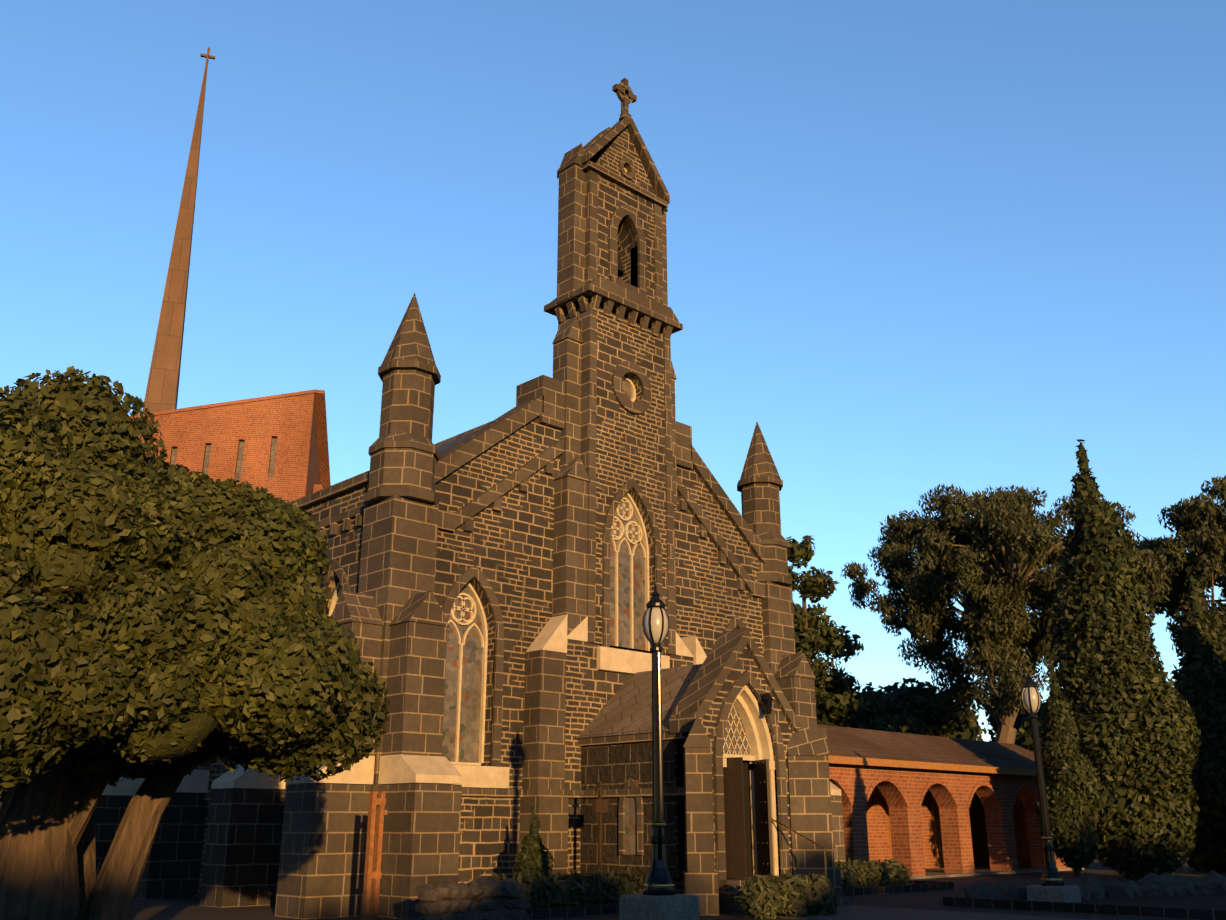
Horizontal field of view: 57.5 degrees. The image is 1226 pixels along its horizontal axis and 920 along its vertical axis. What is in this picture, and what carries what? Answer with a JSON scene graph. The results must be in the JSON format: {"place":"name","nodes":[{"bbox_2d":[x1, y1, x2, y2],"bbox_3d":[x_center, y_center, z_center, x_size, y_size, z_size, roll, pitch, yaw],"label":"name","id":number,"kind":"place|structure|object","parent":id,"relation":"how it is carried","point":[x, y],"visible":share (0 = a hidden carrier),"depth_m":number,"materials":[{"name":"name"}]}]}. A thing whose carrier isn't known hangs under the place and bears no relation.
{"place":"outdoors","nodes":[
{"label":"outdoors","id":0,"kind":"place"},
{"bbox_2d":[129,389,330,502],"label":"brick building","id":1,"kind":"structure","parent":0,"point":[294,424],"depth_m":45.19,"materials":[{"name":"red brick"}]},
{"bbox_2d":[142,47,214,412],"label":"spire","id":2,"kind":"structure","parent":1,"relation":"on","point":[161,394],"depth_m":49.08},
{"bbox_2d":[171,437,276,480],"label":"windows","id":3,"kind":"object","parent":1,"relation":"in","point":[239,460],"visible":0.2,"depth_m":45.05,"materials":[{"name":"grey glass"}]},
{"bbox_2d":[197,128,792,896],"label":"church rubble walls","id":4,"kind":"structure","parent":0,"point":[507,550],"depth_m":19.20,"materials":[{"name":"grey stone"}]},
{"bbox_2d":[5,167,840,876],"bbox_3d":[-5.479,2.264,26.478,11.840,13.680,21.870,17,-24,-41],"label":"stone trim","id":5,"kind":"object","parent":4,"relation":"attached to","point":[409,769],"visible":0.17,"depth_m":17.93,"materials":[{"name":"beige stone"}]},
{"bbox_2d":[341,379,749,854],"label":"church windows","id":6,"kind":"structure","parent":5,"relation":"in","point":[469,731],"depth_m":17.97,"materials":[{"name":"glass"}]},
{"bbox_2d":[436,431,475,453],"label":"church roof","id":7,"kind":"structure","parent":4,"relation":"on","point":[443,447],"depth_m":24.43,"materials":[{"name":"grey stone"}]},
{"bbox_2d":[577,132,701,737],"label":"church stone slab roofs","id":8,"kind":"structure","parent":4,"relation":"on","point":[627,707],"depth_m":18.37,"materials":[{"name":"grey stone"}]},
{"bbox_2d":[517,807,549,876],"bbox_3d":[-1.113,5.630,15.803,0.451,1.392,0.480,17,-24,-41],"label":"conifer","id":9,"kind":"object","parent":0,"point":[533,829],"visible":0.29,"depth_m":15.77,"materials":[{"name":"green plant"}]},
{"bbox_2d":[592,782,607,870],"bbox_3d":[-0.191,5.737,16.656,0.260,1.800,0.080,17,-24,-41],"label":"wooden sign cross","id":10,"kind":"object","parent":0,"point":[599,805],"visible":0.88,"depth_m":16.75,"materials":[{"name":"brown wood"}]},
{"bbox_2d":[0,0,1225,740],"label":"sky","id":11,"kind":"structure","parent":0,"point":[919,246],"materials":[{"name":"blue"}]},
{"bbox_2d":[130,847,1225,919],"bbox_3d":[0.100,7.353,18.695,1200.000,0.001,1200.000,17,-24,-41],"label":"ground","id":12,"kind":"structure","parent":0,"point":[190,908],"depth_m":17.06,"materials":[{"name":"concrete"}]},
{"bbox_2d":[0,366,389,919],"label":"tree","id":13,"kind":"object","parent":12,"relation":"on","point":[15,407],"depth_m":8.72,"materials":[{"name":"green plant"}]},
{"bbox_2d":[0,739,676,907],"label":"stone wall","id":14,"kind":"structure","parent":12,"relation":"on","point":[242,850],"depth_m":17.58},
{"bbox_2d":[361,791,387,919],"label":"rusty steel post","id":15,"kind":"object","parent":12,"relation":"on","point":[373,877],"visible":1,"depth_m":13.88,"materials":[{"name":"orange metal"}]},
{"bbox_2d":[415,877,530,919],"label":"boulder","id":16,"kind":"object","parent":12,"relation":"on","point":[483,898],"visible":1,"depth_m":13.60,"materials":[{"name":"grey stone"}]},
{"bbox_2d":[120,78,852,919],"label":"church","id":17,"kind":"structure","parent":12,"relation":"on","point":[392,616],"depth_m":17.90,"materials":[{"name":"grey stone"}]},
{"bbox_2d":[723,705,750,754],"bbox_3d":[1.873,4.277,17.760,0.956,0.864,0.001,17,-24,-41],"label":"window lattice","id":18,"kind":"object","parent":17,"relation":"attached to","point":[734,735],"visible":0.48,"depth_m":17.82,"materials":[{"name":"beige stone"}]},
{"bbox_2d":[723,757,773,877],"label":"porch doors","id":19,"kind":"structure","parent":17,"relation":"on","point":[735,836],"depth_m":16.95,"materials":[{"name":"brown wood"}]},
{"bbox_2d":[760,693,772,713],"bbox_3d":[2.442,3.868,17.726,0.156,0.320,0.240,17,-24,-41],"label":"wall lantern","id":20,"kind":"object","parent":17,"relation":"attached to","point":[768,699],"visible":1,"depth_m":17.66,"materials":[{"name":"black paint"}]},
{"bbox_2d":[771,818,827,876],"bbox_3d":[2.799,6.100,16.983,0.036,1.314,1.081,17,-24,-41],"label":"porch handrail","id":21,"kind":"object","parent":17,"relation":"attached to","point":[812,841],"visible":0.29,"depth_m":16.86,"materials":[{"name":"black metal"}]},
{"bbox_2d":[642,584,675,895],"bbox_3d":[0.471,2.907,11.920,0.340,3.229,0.340,17,-24,-41],"label":"lamp post","id":22,"kind":"object","parent":12,"relation":"on","point":[658,874],"visible":0.96,"depth_m":11.74,"materials":[{"name":"black metal"}]},
{"bbox_2d":[644,607,667,642],"bbox_3d":[0.471,1.822,12.276,0.274,0.394,0.270,17,-24,-41],"label":"lamp globe","id":23,"kind":"object","parent":22,"relation":"attached to","point":[656,622],"visible":0.85,"depth_m":12.18,"materials":[{"name":"white glass"}]},
{"bbox_2d":[644,823,674,887],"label":"lamp post rings","id":24,"kind":"object","parent":22,"relation":"attached to","point":[659,886],"visible":0.9,"depth_m":11.34,"materials":[{"name":"metal"}]},
{"bbox_2d":[619,894,699,919],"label":"lamp post plinth","id":25,"kind":"structure","parent":12,"relation":"on","point":[650,907],"depth_m":11.18,"materials":[{"name":"grey stone"}]},
{"bbox_2d":[785,535,910,733],"bbox_3d":[6.581,8.217,39.043,8.077,11.635,7.945,17,-24,-41],"label":"tree","id":26,"kind":"object","parent":12,"relation":"on","point":[817,637],"depth_m":39.60,"materials":[{"name":"green plant"}]},
{"bbox_2d":[527,880,1225,919],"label":"garden bed kerbs","id":27,"kind":"structure","parent":12,"relation":"on","point":[914,886],"depth_m":15.61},
{"bbox_2d":[817,677,1050,751],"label":"tree","id":28,"kind":"object","parent":12,"relation":"on","point":[945,731],"visible":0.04,"depth_m":48.48,"materials":[{"name":"green plant"}]},
{"bbox_2d":[858,508,1067,743],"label":"tree branches","id":29,"kind":"object","parent":12,"relation":"on","point":[1006,732],"visible":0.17,"depth_m":41.84,"materials":[{"name":"brown plant"}]},
{"bbox_2d":[840,484,1174,718],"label":"tree","id":30,"kind":"object","parent":29,"relation":"attached to","point":[992,623],"visible":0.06,"depth_m":41.69,"materials":[{"name":"green plant"}]},
{"bbox_2d":[909,865,1084,879],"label":"arcade floor","id":31,"kind":"structure","parent":12,"relation":"on","point":[941,873],"depth_m":28.72,"materials":[{"name":"stone"}]},
{"bbox_2d":[828,755,1069,875],"bbox_3d":[7.378,9.000,28.486,14.300,2.970,3.220,17,-24,-41],"label":"arcade","id":32,"kind":"object","parent":31,"relation":"on","point":[990,819],"depth_m":28.16},
{"bbox_2d":[817,724,1035,769],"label":"arcade roof","id":33,"kind":"structure","parent":32,"relation":"on","point":[857,742],"depth_m":28.77,"materials":[{"name":"brown tile"}]},
{"bbox_2d":[872,886,1225,909],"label":"garden bed soil","id":34,"kind":"structure","parent":12,"relation":"on","point":[1216,902],"depth_m":17.10,"materials":[{"name":"brown soil"}]},
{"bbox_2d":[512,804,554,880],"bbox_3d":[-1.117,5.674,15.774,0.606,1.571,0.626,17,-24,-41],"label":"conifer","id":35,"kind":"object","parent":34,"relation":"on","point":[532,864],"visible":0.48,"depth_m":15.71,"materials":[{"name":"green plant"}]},
{"bbox_2d":[485,858,911,919],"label":"bushes","id":36,"kind":"object","parent":34,"relation":"on","point":[808,902],"visible":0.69,"depth_m":15.29,"materials":[{"name":"green plant"}]},
{"bbox_2d":[1026,885,1080,902],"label":"lamp post plinth","id":37,"kind":"structure","parent":34,"relation":"on","point":[1068,893],"depth_m":16.91,"materials":[{"name":"grey stone"}]},
{"bbox_2d":[1022,671,1063,885],"bbox_3d":[6.748,4.972,17.659,0.340,3.280,0.340,17,-24,-41],"label":"lamp post","id":38,"kind":"object","parent":37,"relation":"on","point":[1051,871],"visible":0.94,"depth_m":17.49,"materials":[{"name":"black metal"}]},
{"bbox_2d":[1023,687,1039,711],"bbox_3d":[6.748,3.869,18.020,0.274,0.400,0.270,17,-24,-41],"label":"lamp globe","id":39,"kind":"object","parent":38,"relation":"attached to","point":[1034,698],"visible":0.75,"depth_m":17.93,"materials":[{"name":"white glass"}]},
{"bbox_2d":[1041,837,1062,880],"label":"lamp post rings","id":40,"kind":"object","parent":38,"relation":"attached to","point":[1045,879],"visible":0.85,"depth_m":17.09,"materials":[{"name":"metal"}]},
{"bbox_2d":[1035,660,1102,877],"bbox_3d":[7.696,5.219,19.072,1.064,3.590,1.151,17,-24,-41],"label":"pencil cypress","id":41,"kind":"object","parent":34,"relation":"on","point":[1052,778],"depth_m":18.60,"materials":[{"name":"green plant"}]},
{"bbox_2d":[964,870,1225,899],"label":"garden bed rocks","id":42,"kind":"object","parent":34,"relation":"on","point":[1166,884],"visible":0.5,"depth_m":18.13,"materials":[{"name":"grey stone"}]},
{"bbox_2d":[1045,439,1201,878],"bbox_3d":[12.420,4.721,27.678,3.280,10.999,3.364,17,-24,-41],"label":"tall cypress","id":43,"kind":"object","parent":12,"relation":"on","point":[1175,771],"depth_m":26.34,"materials":[{"name":"green plant"}]},
{"bbox_2d":[1166,522,1225,617],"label":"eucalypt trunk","id":44,"kind":"object","parent":12,"relation":"on","point":[1185,589],"visible":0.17,"depth_m":45.73,"materials":[{"name":"brown plant"}]},
{"bbox_2d":[1130,475,1225,656],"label":"eucalypt leaves","id":45,"kind":"object","parent":44,"relation":"attached to","point":[1195,510],"visible":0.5,"depth_m":43.77,"materials":[{"name":"green plant"}]},
{"bbox_2d":[1154,487,1224,623],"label":"branches","id":46,"kind":"object","parent":44,"relation":"on","point":[1203,584],"depth_m":42.64,"materials":[{"name":"green plant"}]},
{"bbox_2d":[618,251,752,879],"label":"dark openings","id":47,"kind":"object","parent":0,"point":[681,814],"visible":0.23,"depth_m":17.06,"materials":[{"name":"black"}]},
{"bbox_2d":[777,906,1094,919],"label":"porch path","id":48,"kind":"structure","parent":0,"point":[862,913],"depth_m":15.03,"materials":[{"name":"concrete"}]},
{"bbox_2d":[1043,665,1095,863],"bbox_3d":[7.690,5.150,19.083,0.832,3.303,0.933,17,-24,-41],"label":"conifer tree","id":49,"kind":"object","parent":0,"point":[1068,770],"visible":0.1,"depth_m":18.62,"materials":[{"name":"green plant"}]},
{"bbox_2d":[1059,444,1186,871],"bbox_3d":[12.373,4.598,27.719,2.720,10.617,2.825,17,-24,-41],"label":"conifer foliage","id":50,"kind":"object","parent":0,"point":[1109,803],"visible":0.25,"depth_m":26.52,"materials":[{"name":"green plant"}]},
{"bbox_2d":[1170,565,1225,872],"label":"tree","id":51,"kind":"object","parent":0,"point":[1191,643],"visible":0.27,"depth_m":30.98,"materials":[{"name":"green plant"}]},
{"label":"eucalypt trunk","id":52,"kind":"object","parent":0,"visible":0},
{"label":"eucalypt mass","id":53,"kind":"object","parent":52,"relation":"on","visible":0},
{"bbox_2d":[811,653,849,719],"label":"eucalypt leaves","id":54,"kind":"object","parent":53,"relation":"on","point":[832,662],"depth_m":43.60,"materials":[{"name":"green plant"}]}
]}

